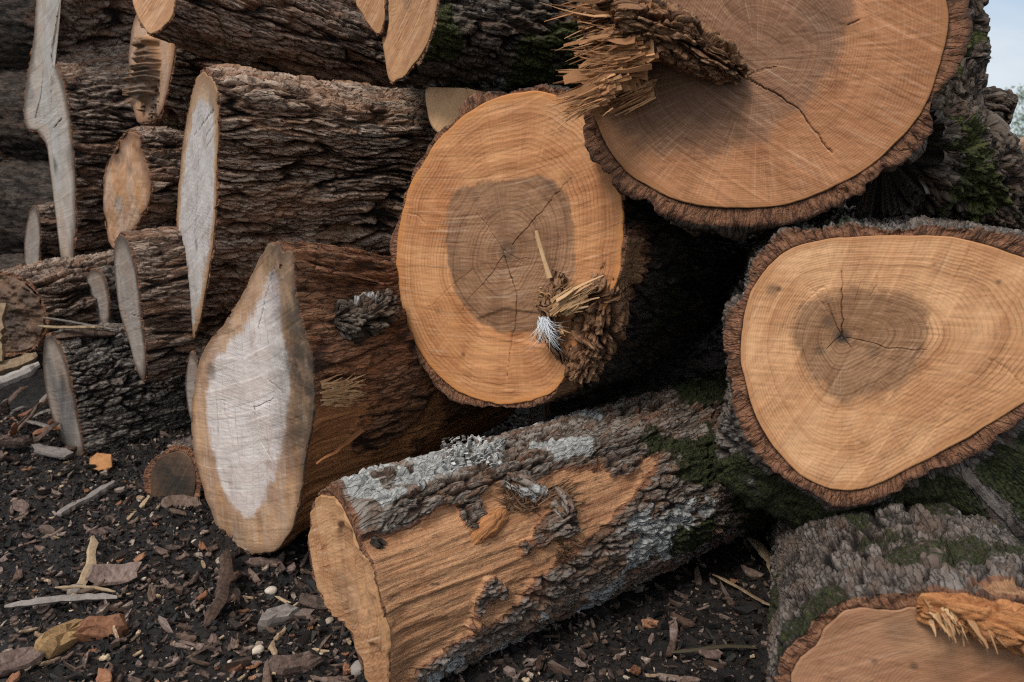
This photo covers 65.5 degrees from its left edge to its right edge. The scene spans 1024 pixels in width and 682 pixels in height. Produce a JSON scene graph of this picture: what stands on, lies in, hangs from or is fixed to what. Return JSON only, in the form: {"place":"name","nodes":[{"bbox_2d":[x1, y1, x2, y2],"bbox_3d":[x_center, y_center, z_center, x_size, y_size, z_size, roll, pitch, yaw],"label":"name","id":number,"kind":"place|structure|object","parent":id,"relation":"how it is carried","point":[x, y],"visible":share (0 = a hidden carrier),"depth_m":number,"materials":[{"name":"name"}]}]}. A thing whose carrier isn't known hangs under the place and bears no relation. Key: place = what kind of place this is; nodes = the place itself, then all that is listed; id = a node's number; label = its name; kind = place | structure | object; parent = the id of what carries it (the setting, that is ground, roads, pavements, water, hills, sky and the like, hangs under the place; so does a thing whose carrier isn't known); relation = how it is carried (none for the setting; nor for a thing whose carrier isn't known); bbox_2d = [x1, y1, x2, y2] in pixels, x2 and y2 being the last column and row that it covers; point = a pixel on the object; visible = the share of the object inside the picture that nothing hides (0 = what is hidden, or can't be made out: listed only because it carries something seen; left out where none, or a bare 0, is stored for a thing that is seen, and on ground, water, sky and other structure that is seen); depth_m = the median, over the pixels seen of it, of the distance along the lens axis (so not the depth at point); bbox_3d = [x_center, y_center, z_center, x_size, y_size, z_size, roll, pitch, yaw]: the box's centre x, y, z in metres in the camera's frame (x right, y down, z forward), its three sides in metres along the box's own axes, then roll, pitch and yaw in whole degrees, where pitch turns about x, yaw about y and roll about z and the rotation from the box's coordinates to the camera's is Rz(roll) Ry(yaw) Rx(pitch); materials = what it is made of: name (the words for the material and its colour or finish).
{"place":"outdoors","nodes":[
{"label":"outdoors","id":0,"kind":"place"},
{"bbox_2d":[0,303,6,361],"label":"split slab","id":1,"kind":"object","parent":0,"point":[3,313],"depth_m":2.58,"materials":[{"name":"brown wood"}]},
{"bbox_2d":[0,368,1023,681],"bbox_3d":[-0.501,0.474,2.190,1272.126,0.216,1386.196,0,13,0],"label":"ground","id":2,"kind":"structure","parent":0,"point":[32,394],"depth_m":1.86,"materials":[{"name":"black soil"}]},
{"bbox_2d":[0,398,10,415],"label":"bark strip","id":3,"kind":"object","parent":2,"relation":"on","point":[5,410],"visible":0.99,"depth_m":2.95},
{"bbox_2d":[2,455,20,461],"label":"bark chip","id":4,"kind":"object","parent":2,"relation":"on","point":[9,458],"visible":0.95,"depth_m":2.62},
{"bbox_2d":[6,671,20,681],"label":"bark chip","id":5,"kind":"object","parent":2,"relation":"on","point":[14,677],"visible":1,"depth_m":1.54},
{"bbox_2d":[0,434,32,448],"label":"wood chunk","id":6,"kind":"object","parent":2,"relation":"on","point":[15,441],"visible":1,"depth_m":2.65,"materials":[{"name":"brown wood"}]},
{"bbox_2d":[8,422,17,436],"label":"bark strip","id":7,"kind":"object","parent":6,"relation":"on","point":[13,429],"visible":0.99,"depth_m":2.64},
{"bbox_2d":[12,569,23,581],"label":"bark chip","id":8,"kind":"object","parent":2,"relation":"on","point":[18,574],"visible":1,"depth_m":1.93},
{"bbox_2d":[8,386,27,402],"bbox_3d":[-1.954,0.212,3.154,0.033,0.046,0.097,3,14,12],"label":"bark strip","id":9,"kind":"object","parent":2,"relation":"on","point":[14,395],"visible":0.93,"depth_m":3.14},
{"bbox_2d":[12,499,29,513],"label":"bark chip","id":10,"kind":"object","parent":2,"relation":"on","point":[22,506],"visible":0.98,"depth_m":2.28,"materials":[{"name":"wood"}]},
{"bbox_2d":[0,253,42,367],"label":"felled log","id":11,"kind":"object","parent":2,"relation":"on","point":[8,261],"depth_m":3.75,"materials":[{"name":"brown wood"}]},
{"bbox_2d":[24,202,60,264],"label":"felled log","id":12,"kind":"object","parent":11,"relation":"on","point":[41,241],"visible":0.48,"depth_m":3.52,"materials":[{"name":"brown wood"}]},
{"bbox_2d":[0,159,855,254],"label":"felled log","id":13,"kind":"object","parent":11,"relation":"on","point":[25,185],"visible":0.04,"depth_m":3.78,"materials":[{"name":"brown wood"}]},
{"bbox_2d":[0,151,15,161],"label":"felled log","id":14,"kind":"object","parent":13,"relation":"on","point":[3,158],"depth_m":3.89,"materials":[{"name":"wood"}]},
{"bbox_2d":[0,68,48,159],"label":"felled log","id":15,"kind":"object","parent":13,"relation":"on","point":[18,140],"visible":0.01,"depth_m":3.83,"materials":[{"name":"wood"}]},
{"bbox_2d":[0,0,35,68],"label":"felled log","id":16,"kind":"object","parent":15,"relation":"on","point":[17,22],"visible":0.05,"depth_m":3.76,"materials":[{"name":"wood"}]},
{"bbox_2d":[0,646,45,676],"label":"bark chip","id":17,"kind":"object","parent":2,"relation":"on","point":[16,660],"visible":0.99,"depth_m":1.57,"materials":[{"name":"wood"}]},
{"bbox_2d":[10,405,39,418],"bbox_3d":[-1.748,0.253,2.862,0.098,0.047,0.031,-5,14,-21],"label":"bark strip","id":18,"kind":"object","parent":2,"relation":"on","point":[23,414],"visible":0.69,"depth_m":2.86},
{"bbox_2d":[10,406,26,416],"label":"bark strip","id":19,"kind":"object","parent":18,"relation":"on","point":[14,413],"visible":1,"depth_m":2.82,"materials":[{"name":"grey wood"}]},
{"bbox_2d":[17,406,37,431],"bbox_3d":[-1.713,0.276,2.795,0.027,0.082,0.091,9,16,35],"label":"bark strip","id":20,"kind":"object","parent":2,"relation":"on","point":[28,418],"visible":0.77,"depth_m":2.80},
{"bbox_2d":[34,422,59,442],"bbox_3d":[-1.588,0.315,2.719,0.084,0.062,0.044,-9,16,-32],"label":"bark strip","id":21,"kind":"object","parent":2,"relation":"on","point":[44,433],"visible":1,"depth_m":2.71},
{"bbox_2d":[33,426,60,434],"bbox_3d":[-1.596,0.306,2.748,0.037,0.024,0.107,12,17,40],"label":"bark strip","id":22,"kind":"object","parent":2,"relation":"on","point":[39,431],"visible":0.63,"depth_m":2.73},
{"bbox_2d":[39,656,60,665],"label":"wood chip","id":23,"kind":"object","parent":2,"relation":"on","point":[47,662],"visible":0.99,"depth_m":1.59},
{"bbox_2d":[31,443,73,459],"bbox_3d":[-1.520,0.366,2.629,0.157,0.028,0.043,8,32,10],"label":"wood chunk","id":24,"kind":"object","parent":2,"relation":"on","point":[54,452],"visible":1,"depth_m":2.62,"materials":[{"name":"wood"}]},
{"bbox_2d":[34,619,83,658],"bbox_3d":[-0.928,0.613,1.652,0.058,0.043,0.127,35,11,8],"label":"wood chunk","id":25,"kind":"object","parent":2,"relation":"on","point":[57,640],"visible":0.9,"depth_m":1.62,"materials":[{"name":"wood"}]},
{"bbox_2d":[4,593,117,607],"bbox_3d":[-1.013,0.583,1.796,0.225,0.028,0.034,-4,14,-18],"label":"splinter","id":26,"kind":"object","parent":2,"relation":"on","point":[58,599],"visible":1,"depth_m":1.79,"materials":[{"name":"grey wood"}]},
{"bbox_2d":[67,584,82,594],"bbox_3d":[-1.022,0.582,1.865,0.035,0.027,0.033,-14,17,2],"label":"stone","id":27,"kind":"object","parent":2,"relation":"on","point":[71,591],"visible":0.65,"depth_m":1.85,"materials":[{"name":"grey stone"}]},
{"bbox_2d":[69,536,97,604],"bbox_3d":[-1.035,0.552,1.944,0.040,0.052,0.253,-4,14,-15],"label":"stick","id":28,"kind":"object","parent":2,"relation":"on","point":[91,552],"visible":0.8,"depth_m":1.95,"materials":[{"name":"brown wood"}]},
{"bbox_2d":[55,585,115,591],"bbox_3d":[-0.970,0.563,1.812,0.120,0.035,0.019,-5,14,-20],"label":"splinter","id":29,"kind":"object","parent":2,"relation":"on","point":[86,587],"visible":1,"depth_m":1.81,"materials":[{"name":"brown wood"}]},
{"bbox_2d":[57,480,114,515],"bbox_3d":[-1.253,0.464,2.335,0.044,0.027,0.226,3,14,13],"label":"bark strip","id":30,"kind":"object","parent":2,"relation":"on","point":[99,492],"visible":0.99,"depth_m":2.34,"materials":[{"name":"grey wood"}]},
{"bbox_2d":[77,578,104,593],"bbox_3d":[-0.982,0.577,1.860,0.065,0.014,0.023,-24,16,-19],"label":"bark chip","id":31,"kind":"object","parent":2,"relation":"on","point":[98,584],"visible":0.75,"depth_m":1.86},
{"bbox_2d":[73,613,128,641],"bbox_3d":[-0.871,0.609,1.684,0.110,0.044,0.058,-3,34,-14],"label":"bark chip","id":32,"kind":"object","parent":2,"relation":"on","point":[98,627],"visible":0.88,"depth_m":1.67,"materials":[{"name":"wood"}]},
{"bbox_2d":[89,453,112,471],"bbox_3d":[-1.344,0.398,2.602,0.120,0.018,0.067,0,52,26],"label":"wood chunk","id":33,"kind":"object","parent":2,"relation":"on","point":[101,461],"visible":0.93,"depth_m":2.60,"materials":[{"name":"wood"}]},
{"bbox_2d":[89,526,112,534],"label":"bark chip","id":34,"kind":"object","parent":2,"relation":"on","point":[100,531],"visible":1,"depth_m":2.15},
{"bbox_2d":[96,668,111,681],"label":"bark chip","id":35,"kind":"object","parent":2,"relation":"on","point":[104,675],"visible":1,"depth_m":1.52,"materials":[{"name":"wood"}]},
{"bbox_2d":[85,562,141,586],"bbox_3d":[-0.961,0.561,1.923,0.122,0.030,0.062,1,41,-21],"label":"bark chip","id":36,"kind":"object","parent":2,"relation":"on","point":[117,574],"visible":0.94,"depth_m":1.92,"materials":[{"name":"wood"}]},
{"bbox_2d":[42,322,190,456],"bbox_3d":[-1.182,0.093,3.117,0.305,0.457,1.104,11,17,39],"label":"felled log","id":37,"kind":"object","parent":2,"relation":"on","point":[102,396],"visible":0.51,"depth_m":2.73,"materials":[{"name":"wood"}]},
{"bbox_2d":[0,362,39,388],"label":"split slab","id":38,"kind":"object","parent":37,"relation":"on","point":[29,370],"depth_m":2.52,"materials":[{"name":"grey wood"}]},
{"bbox_2d":[0,352,37,374],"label":"split slab","id":39,"kind":"object","parent":38,"relation":"on","point":[17,363],"depth_m":2.56,"materials":[{"name":"brown wood"}]},
{"bbox_2d":[0,249,113,357],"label":"felled log","id":40,"kind":"object","parent":37,"relation":"on","point":[32,295],"visible":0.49,"depth_m":2.75,"materials":[{"name":"wood"}]},
{"bbox_2d":[23,0,179,256],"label":"felled log","id":41,"kind":"object","parent":40,"relation":"on","point":[79,115],"visible":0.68,"depth_m":3.10,"materials":[{"name":"wood"}]},
{"bbox_2d":[86,266,121,324],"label":"felled log","id":42,"kind":"object","parent":40,"relation":"on","point":[101,282],"visible":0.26,"depth_m":2.83,"materials":[{"name":"grey wood"}]},
{"bbox_2d":[38,325,103,328],"bbox_3d":[-1.471,-0.046,2.657,0.198,0.024,0.032,-4,14,-17],"label":"stick","id":43,"kind":"object","parent":37,"relation":"on","point":[70,327],"visible":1,"depth_m":2.65,"materials":[{"name":"brown wood"}]},
{"bbox_2d":[56,329,114,339],"bbox_3d":[-1.446,-0.022,2.699,0.180,0.044,0.053,-10,17,-36],"label":"bark strip","id":44,"kind":"object","parent":37,"relation":"on","point":[74,334],"visible":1,"depth_m":2.69,"materials":[{"name":"wood"}]},
{"bbox_2d":[43,317,117,329],"bbox_3d":[-1.456,-0.060,2.693,0.216,0.066,0.028,-7,15,-26],"label":"stick","id":45,"kind":"object","parent":44,"relation":"on","point":[78,323],"visible":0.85,"depth_m":2.68,"materials":[{"name":"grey wood"}]},
{"bbox_2d":[127,495,149,519],"bbox_3d":[-1.079,0.482,2.293,0.023,0.028,0.122,2,13,6],"label":"stick","id":46,"kind":"object","parent":2,"relation":"on","point":[144,502],"visible":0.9,"depth_m":2.31,"materials":[{"name":"brown wood"}]},
{"bbox_2d":[147,584,157,601],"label":"bark chip","id":47,"kind":"object","parent":2,"relation":"on","point":[151,595],"visible":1,"depth_m":1.85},
{"bbox_2d":[153,546,168,554],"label":"bark chip","id":48,"kind":"object","parent":2,"relation":"on","point":[160,550],"visible":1,"depth_m":2.07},
{"bbox_2d":[163,655,179,667],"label":"bark chip","id":49,"kind":"object","parent":2,"relation":"on","point":[175,659],"visible":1,"depth_m":1.59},
{"bbox_2d":[165,544,181,550],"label":"bark chip","id":50,"kind":"object","parent":2,"relation":"on","point":[173,547],"visible":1,"depth_m":2.09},
{"bbox_2d":[143,435,204,497],"bbox_3d":[-0.962,0.381,2.506,0.237,0.232,0.316,5,14,22],"label":"log offcut","id":51,"kind":"object","parent":2,"relation":"on","point":[172,470],"visible":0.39,"depth_m":2.36,"materials":[{"name":"brown wood"}]},
{"bbox_2d":[185,346,205,421],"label":"felled log","id":52,"kind":"object","parent":51,"relation":"on","point":[194,357],"visible":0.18,"depth_m":2.49,"materials":[{"name":"wood"}]},
{"bbox_2d":[113,226,206,382],"bbox_3d":[-0.844,-0.189,2.858,1.018,0.513,0.326,-11,17,-39],"label":"felled log","id":53,"kind":"object","parent":52,"relation":"on","point":[152,282],"visible":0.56,"depth_m":2.50,"materials":[{"name":"wood"}]},
{"bbox_2d":[103,126,183,248],"bbox_3d":[-0.952,-0.577,2.992,0.401,0.424,1.010,11,17,39],"label":"felled log","id":54,"kind":"object","parent":53,"relation":"on","point":[141,176],"visible":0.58,"depth_m":2.58,"materials":[{"name":"wood"}]},
{"bbox_2d":[122,14,225,130],"bbox_3d":[-0.860,-0.957,2.958,0.401,0.472,1.073,13,18,43],"label":"felled log","id":55,"kind":"object","parent":54,"relation":"on","point":[162,76],"visible":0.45,"depth_m":2.58,"materials":[{"name":"wood"}]},
{"bbox_2d":[176,63,436,344],"bbox_3d":[-0.532,-0.377,2.586,0.954,0.893,0.880,-8,16,-31],"label":"felled log","id":56,"kind":"object","parent":53,"relation":"on","point":[267,157],"visible":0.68,"depth_m":2.15,"materials":[{"name":"wood"}]},
{"bbox_2d":[132,0,407,88],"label":"felled log","id":57,"kind":"object","parent":56,"relation":"on","point":[329,40],"visible":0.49,"depth_m":2.23,"materials":[{"name":"wood"}]},
{"bbox_2d":[161,495,201,508],"bbox_3d":[-0.962,0.470,2.317,0.111,0.028,0.061,1,35,-24],"label":"bark chip","id":58,"kind":"object","parent":2,"relation":"on","point":[179,500],"visible":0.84,"depth_m":2.31,"materials":[{"name":"wood"}]},
{"bbox_2d":[171,642,195,648],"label":"bark chip","id":59,"kind":"object","parent":2,"relation":"on","point":[179,645],"visible":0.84,"depth_m":1.66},
{"bbox_2d":[175,621,193,630],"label":"bark chip","id":60,"kind":"object","parent":2,"relation":"on","point":[184,627],"visible":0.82,"depth_m":1.74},
{"bbox_2d":[176,631,196,641],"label":"bark chip","id":61,"kind":"object","parent":2,"relation":"on","point":[185,635],"visible":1,"depth_m":1.69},
{"bbox_2d":[188,571,199,585],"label":"bark chip","id":62,"kind":"object","parent":2,"relation":"on","point":[194,579],"visible":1,"depth_m":1.97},
{"bbox_2d":[184,642,212,658],"bbox_3d":[-0.644,0.636,1.622,0.076,0.012,0.016,-28,-2,-9],"label":"bark chip","id":63,"kind":"object","parent":2,"relation":"on","point":[205,647],"visible":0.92,"depth_m":1.62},
{"bbox_2d":[189,657,210,665],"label":"bark chip","id":64,"kind":"object","parent":2,"relation":"on","point":[197,661],"visible":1,"depth_m":1.59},
{"bbox_2d":[208,633,221,653],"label":"bark chip","id":65,"kind":"object","parent":2,"relation":"on","point":[213,638],"visible":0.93,"depth_m":1.65,"materials":[{"name":"wood"}]},
{"bbox_2d":[203,549,233,625],"bbox_3d":[-0.690,0.575,1.899,0.048,0.038,0.388,-3,14,-14],"label":"stick","id":66,"kind":"object","parent":2,"relation":"on","point":[226,574],"visible":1,"depth_m":1.85,"materials":[{"name":"brown wood"}]},
{"bbox_2d":[230,637,241,649],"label":"bark chip","id":67,"kind":"object","parent":2,"relation":"on","point":[234,643],"visible":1,"depth_m":1.64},
{"bbox_2d":[248,568,260,582],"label":"bark chip","id":68,"kind":"object","parent":2,"relation":"on","point":[255,579],"visible":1,"depth_m":2.02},
{"bbox_2d":[252,644,263,653],"bbox_3d":[-0.525,0.639,1.645,0.026,0.018,0.030,-26,13,-32],"label":"stone","id":69,"kind":"object","parent":2,"relation":"on","point":[258,649],"visible":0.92,"depth_m":1.64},
{"bbox_2d":[245,557,283,567],"bbox_3d":[-0.644,0.577,2.076,0.098,0.019,0.029,4,30,-10],"label":"bark chip","id":70,"kind":"object","parent":2,"relation":"on","point":[261,562],"visible":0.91,"depth_m":2.07,"materials":[{"name":"wood"}]},
{"bbox_2d":[262,658,272,681],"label":"bark chip","id":71,"kind":"object","parent":2,"relation":"on","point":[267,675],"visible":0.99,"depth_m":1.55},
{"bbox_2d":[264,586,276,594],"bbox_3d":[-0.599,0.619,1.978,0.031,0.018,0.035,-8,5,-20],"label":"stone","id":72,"kind":"object","parent":2,"relation":"on","point":[270,590],"visible":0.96,"depth_m":1.97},
{"bbox_2d":[268,627,285,654],"bbox_3d":[-0.497,0.631,1.671,0.027,0.042,0.155,-2,13,-9],"label":"bark strip","id":73,"kind":"object","parent":2,"relation":"on","point":[272,648],"visible":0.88,"depth_m":1.66,"materials":[{"name":"brown wood"}]},
{"bbox_2d":[257,603,299,631],"bbox_3d":[-0.526,0.622,1.796,0.099,0.042,0.040,-11,29,-30],"label":"stone","id":74,"kind":"object","parent":2,"relation":"on","point":[275,616],"visible":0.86,"depth_m":1.78,"materials":[{"name":"stone"}]},
{"bbox_2d":[276,560,285,572],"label":"bark chip","id":75,"kind":"object","parent":2,"relation":"on","point":[281,567],"visible":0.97,"depth_m":2.04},
{"bbox_2d":[271,551,284,566],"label":"bark chip","id":76,"kind":"object","parent":75,"relation":"on","point":[281,556],"visible":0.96,"depth_m":2.08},
{"bbox_2d":[266,651,324,677],"bbox_3d":[-0.431,0.643,1.586,0.113,0.037,0.043,1,29,-21],"label":"bark chip","id":77,"kind":"object","parent":2,"relation":"on","point":[284,666],"visible":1,"depth_m":1.57,"materials":[{"name":"wood"}]},
{"bbox_2d":[298,593,327,610],"bbox_3d":[-0.452,0.603,1.841,0.087,0.019,0.034,9,38,13],"label":"bark chip","id":78,"kind":"object","parent":2,"relation":"on","point":[315,602],"visible":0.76,"depth_m":1.84,"materials":[{"name":"wood"}]},
{"bbox_2d":[319,675,356,681],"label":"bark chip","id":79,"kind":"object","parent":2,"relation":"on","point":[326,679],"visible":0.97,"depth_m":1.54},
{"bbox_2d":[191,240,516,554],"bbox_3d":[-0.382,0.106,2.297,0.603,0.883,0.854,11,17,39],"label":"felled log","id":80,"kind":"object","parent":2,"relation":"on","point":[312,379],"visible":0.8,"depth_m":1.94,"materials":[{"name":"wood"}]},
{"bbox_2d":[350,660,362,675],"bbox_3d":[-0.301,0.649,1.580,0.039,0.027,0.040,-13,12,0],"label":"stone","id":81,"kind":"object","parent":2,"relation":"on","point":[355,668],"visible":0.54,"depth_m":1.56,"materials":[{"name":"grey stone"}]},
{"bbox_2d":[535,655,544,670],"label":"bark chip","id":82,"kind":"object","parent":2,"relation":"on","point":[539,664],"visible":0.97,"depth_m":1.58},
{"bbox_2d":[307,366,774,681],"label":"felled log","id":83,"kind":"object","parent":2,"relation":"on","point":[439,565],"visible":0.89,"depth_m":1.59,"materials":[{"name":"wood"}]},
{"bbox_2d":[574,657,588,667],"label":"bark chip","id":84,"kind":"object","parent":2,"relation":"on","point":[579,663],"visible":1,"depth_m":1.59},
{"bbox_2d":[444,528,770,681],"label":"bark mulch","id":85,"kind":"object","parent":2,"relation":"on","point":[623,672],"visible":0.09,"depth_m":1.71,"materials":[{"name":"wood"}]},
{"bbox_2d":[530,344,727,425],"bbox_3d":[0.725,0.209,2.561,1.304,0.454,0.449,-1,13,-6],"label":"felled log","id":86,"kind":"object","parent":2,"relation":"on","point":[704,361],"visible":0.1,"depth_m":2.35,"materials":[{"name":"wood"}]},
{"bbox_2d":[390,83,757,407],"bbox_3d":[0.342,-0.277,2.284,0.709,0.798,1.347,11,17,38],"label":"felled log","id":87,"kind":"object","parent":86,"relation":"on","point":[517,219],"visible":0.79,"depth_m":1.81,"materials":[{"name":"wood"}]},
{"bbox_2d":[425,86,511,131],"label":"felled log","id":88,"kind":"object","parent":87,"relation":"on","point":[443,104],"visible":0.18,"depth_m":2.04,"materials":[{"name":"wood"}]},
{"bbox_2d":[382,0,589,92],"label":"felled log","id":89,"kind":"object","parent":87,"relation":"on","point":[507,46],"visible":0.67,"depth_m":1.94,"materials":[{"name":"wood"}]},
{"bbox_2d":[356,0,388,37],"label":"felled log","id":90,"kind":"object","parent":89,"relation":"on","point":[375,13],"visible":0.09,"depth_m":2.11,"materials":[{"name":"wood"}]},
{"bbox_2d":[528,316,570,349],"bbox_3d":[0.068,-0.011,1.675,0.103,0.076,0.068,9,16,35],"label":"feather tuft","id":91,"kind":"object","parent":87,"relation":"attached to","point":[544,322],"visible":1,"depth_m":1.68,"materials":[{"name":"grey"}]},
{"bbox_2d":[629,665,640,675],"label":"bark chip","id":92,"kind":"object","parent":2,"relation":"on","point":[635,670],"visible":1,"depth_m":1.56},
{"bbox_2d":[641,619,658,627],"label":"bark chip","id":93,"kind":"object","parent":2,"relation":"on","point":[645,624],"visible":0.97,"depth_m":1.73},
{"bbox_2d":[665,639,676,656],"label":"bark chip","id":94,"kind":"object","parent":2,"relation":"on","point":[671,646],"visible":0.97,"depth_m":1.64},
{"bbox_2d":[669,618,678,642],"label":"bark chip","id":95,"kind":"object","parent":2,"relation":"on","point":[673,630],"visible":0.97,"depth_m":1.69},
{"bbox_2d":[656,673,700,681],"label":"bark chip","id":96,"kind":"object","parent":2,"relation":"on","point":[662,677],"visible":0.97,"depth_m":1.54,"materials":[{"name":"wood"}]},
{"bbox_2d":[671,612,694,626],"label":"bark chip","id":97,"kind":"object","parent":2,"relation":"on","point":[685,621],"visible":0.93,"depth_m":1.73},
{"bbox_2d":[694,566,702,584],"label":"bark chip","id":98,"kind":"object","parent":2,"relation":"on","point":[697,576],"visible":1,"depth_m":1.94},
{"bbox_2d":[698,648,722,659],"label":"bark chip","id":99,"kind":"object","parent":2,"relation":"on","point":[712,654],"visible":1,"depth_m":1.60,"materials":[{"name":"wood"}]},
{"bbox_2d":[670,644,756,652],"bbox_3d":[0.411,0.625,1.615,0.182,0.016,0.017,-2,13,-7],"label":"stick","id":100,"kind":"object","parent":2,"relation":"on","point":[713,647],"visible":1,"depth_m":1.61,"materials":[{"name":"wood"}]},
{"bbox_2d":[712,574,769,605],"bbox_3d":[0.541,0.584,1.862,0.023,0.014,0.170,-9,16,-35],"label":"stick","id":101,"kind":"object","parent":2,"relation":"on","point":[743,590],"visible":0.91,"depth_m":1.87,"materials":[{"name":"brown wood"}]},
{"bbox_2d":[741,565,763,577],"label":"bark chip","id":102,"kind":"object","parent":2,"relation":"on","point":[749,572],"visible":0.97,"depth_m":1.97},
{"bbox_2d":[746,535,771,573],"bbox_3d":[0.629,0.538,1.967,0.035,0.018,0.259,0,13,0],"label":"stick","id":103,"kind":"object","parent":2,"relation":"on","point":[761,549],"visible":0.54,"depth_m":2.00,"materials":[{"name":"brown wood"}]},
{"bbox_2d":[765,502,1023,681],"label":"felled log","id":104,"kind":"object","parent":2,"relation":"on","point":[900,592],"visible":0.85,"depth_m":1.20,"materials":[{"name":"wood"}]},
{"bbox_2d":[713,207,1023,540],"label":"felled log","id":105,"kind":"object","parent":104,"relation":"on","point":[870,362],"visible":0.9,"depth_m":1.47,"materials":[{"name":"wood"}]},
{"bbox_2d":[540,0,1023,240],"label":"felled log","id":106,"kind":"object","parent":105,"relation":"on","point":[736,120],"visible":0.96,"depth_m":1.44,"materials":[{"name":"wood"}]},
{"bbox_2d":[988,83,1023,136],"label":"broadleaf tree","id":107,"kind":"object","parent":2,"relation":"on","point":[1021,118],"visible":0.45,"depth_m":36.24,"materials":[{"name":"green plant"}]},
{"bbox_2d":[983,0,1023,136],"label":"sky","id":108,"kind":"structure","parent":0,"point":[1005,68],"materials":[{"name":"white"}]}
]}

